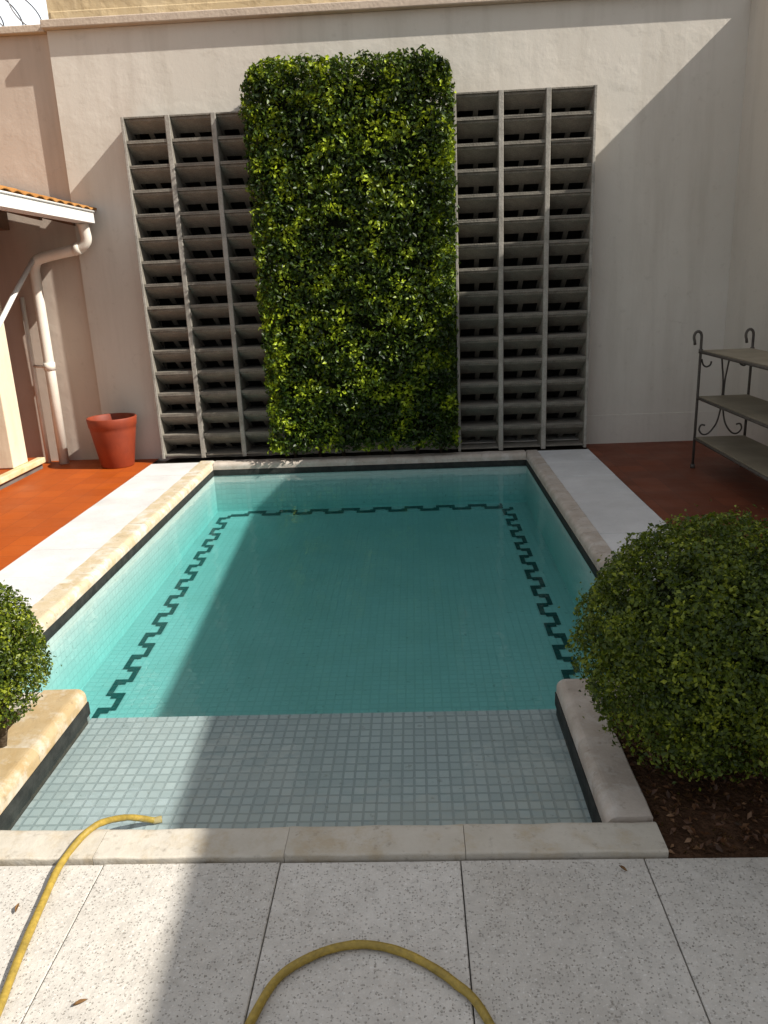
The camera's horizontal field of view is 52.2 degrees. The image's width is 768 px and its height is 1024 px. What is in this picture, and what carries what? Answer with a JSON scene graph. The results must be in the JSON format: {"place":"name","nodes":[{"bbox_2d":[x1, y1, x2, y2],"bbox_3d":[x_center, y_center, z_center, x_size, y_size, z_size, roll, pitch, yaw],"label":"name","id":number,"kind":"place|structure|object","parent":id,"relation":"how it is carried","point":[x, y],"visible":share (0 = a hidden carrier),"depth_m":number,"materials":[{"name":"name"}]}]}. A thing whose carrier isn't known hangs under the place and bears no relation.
{"place":"outdoors","nodes":[
{"label":"outdoors","id":0,"kind":"place"},
{"bbox_2d":[0,0,48,25],"label":"sky","id":1,"kind":"structure","parent":0,"point":[29,16],"materials":[{"name":"white"}]},
{"bbox_2d":[0,459,157,570],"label":"red floor","id":2,"kind":"structure","parent":0,"point":[44,503],"depth_m":6.08,"materials":[{"name":"tile"}]},
{"bbox_2d":[0,185,96,489],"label":"porch","id":3,"kind":"object","parent":2,"relation":"on","point":[16,464],"visible":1,"depth_m":6.67,"materials":[{"name":"paint"}]},
{"bbox_2d":[86,413,136,468],"bbox_3d":[-2.421,-0.636,7.053,0.432,0.447,0.432,-2,16,2],"label":"flower pot","id":4,"kind":"object","parent":2,"relation":"on","point":[113,435],"visible":1,"depth_m":6.92,"materials":[{"name":"ceramic"}]},
{"bbox_2d":[0,462,198,620],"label":"path","id":5,"kind":"structure","parent":0,"point":[39,571],"depth_m":5.09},
{"bbox_2d":[42,447,670,1023],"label":"ground","id":6,"kind":"structure","parent":0,"point":[460,865],"depth_m":1.99,"materials":[{"name":"grey concrete"}]},
{"bbox_2d":[0,24,101,460],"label":"courtyard wall","id":7,"kind":"structure","parent":6,"relation":"on","point":[32,157],"depth_m":6.93,"materials":[{"name":"paint"}]},
{"bbox_2d":[0,0,41,25],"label":"razor wire","id":8,"kind":"object","parent":7,"relation":"on","point":[20,19],"visible":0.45,"depth_m":6.55,"materials":[{"name":"silver metal"}]},
{"bbox_2d":[0,450,668,866],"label":"swimming pool","id":9,"kind":"structure","parent":6,"relation":"in","point":[326,660],"depth_m":4.06,"materials":[{"name":"tile"}]},
{"bbox_2d":[163,445,586,463],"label":"soil","id":10,"kind":"structure","parent":6,"relation":"on","point":[195,460],"depth_m":7.17,"materials":[{"name":"brown soil"}]},
{"bbox_2d":[120,110,286,458],"bbox_3d":[-1.500,-1.893,6.840,1.133,2.824,0.302,-2,16,2],"label":"block screen","id":11,"kind":"object","parent":10,"relation":"on","point":[178,173],"visible":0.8,"depth_m":6.73,"materials":[{"name":"concrete"}]},
{"bbox_2d":[238,44,461,457],"bbox_3d":[-0.232,-2.032,6.568,1.764,3.259,0.467,-2,16,2],"label":"hedge","id":12,"kind":"object","parent":10,"relation":"on","point":[355,176],"visible":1,"depth_m":6.42,"materials":[{"name":"green plant"}]},
{"bbox_2d":[452,85,597,451],"bbox_3d":[1.175,-1.987,6.721,1.133,2.899,0.302,-2,16,2],"label":"block screen","id":13,"kind":"object","parent":10,"relation":"on","point":[543,149],"visible":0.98,"depth_m":6.60,"materials":[{"name":"concrete"}]},
{"bbox_2d":[40,0,750,460],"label":"courtyard wall","id":14,"kind":"structure","parent":6,"relation":"on","point":[666,78],"depth_m":6.50,"materials":[{"name":"paint"}]},
{"bbox_2d":[46,0,362,18],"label":"building","id":15,"kind":"structure","parent":14,"relation":"on","point":[57,9],"depth_m":6.29,"materials":[{"name":"beige paint"}]},
{"bbox_2d":[601,701,767,857],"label":"soil","id":16,"kind":"structure","parent":6,"relation":"on","point":[704,823],"depth_m":2.28,"materials":[{"name":"brown soil"}]},
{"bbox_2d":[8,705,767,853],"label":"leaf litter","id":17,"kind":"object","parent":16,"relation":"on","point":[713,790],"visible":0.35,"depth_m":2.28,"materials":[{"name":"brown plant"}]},
{"bbox_2d":[558,499,767,793],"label":"topiary shrub","id":18,"kind":"object","parent":16,"relation":"on","point":[686,631],"visible":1,"depth_m":2.18,"materials":[{"name":"green plant"}]},
{"bbox_2d":[717,0,767,445],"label":"courtyard wall","id":19,"kind":"structure","parent":6,"relation":"on","point":[747,302],"depth_m":6.28,"materials":[{"name":"paint"}]},
{"bbox_2d":[0,857,767,1023],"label":"terrace","id":20,"kind":"structure","parent":0,"point":[639,941],"depth_m":1.86,"materials":[{"name":"grey stone"}]},
{"bbox_2d":[73,999,86,1005],"bbox_3d":[-0.668,1.078,1.724,0.032,0.008,0.008,-13,19,-31],"label":"fallen leaf","id":21,"kind":"object","parent":20,"relation":"on","point":[80,1001],"visible":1,"depth_m":1.72,"materials":[{"name":"brown plant"}]},
{"bbox_2d":[0,814,494,1023],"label":"garden hose","id":22,"kind":"object","parent":20,"relation":"on","point":[463,989],"visible":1,"depth_m":1.81,"materials":[{"name":"yellow rubber"}]},
{"bbox_2d":[538,449,683,579],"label":"path","id":23,"kind":"structure","parent":0,"point":[615,509],"depth_m":5.44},
{"bbox_2d":[586,441,767,565],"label":"red floor","id":24,"kind":"structure","parent":0,"point":[664,480],"depth_m":5.81,"materials":[{"name":"red tile"}]},
{"bbox_2d":[690,328,767,480],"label":"iron shelf","id":25,"kind":"object","parent":24,"relation":"on","point":[747,453],"visible":1,"depth_m":5.61,"materials":[{"name":"grey metal"}]},
{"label":"soil","id":26,"kind":"structure","parent":0,"visible":0},
{"bbox_2d":[0,580,61,747],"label":"topiary shrub","id":27,"kind":"object","parent":26,"relation":"on","point":[18,643],"visible":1,"depth_m":2.60,"materials":[{"name":"green plant"}]}
]}

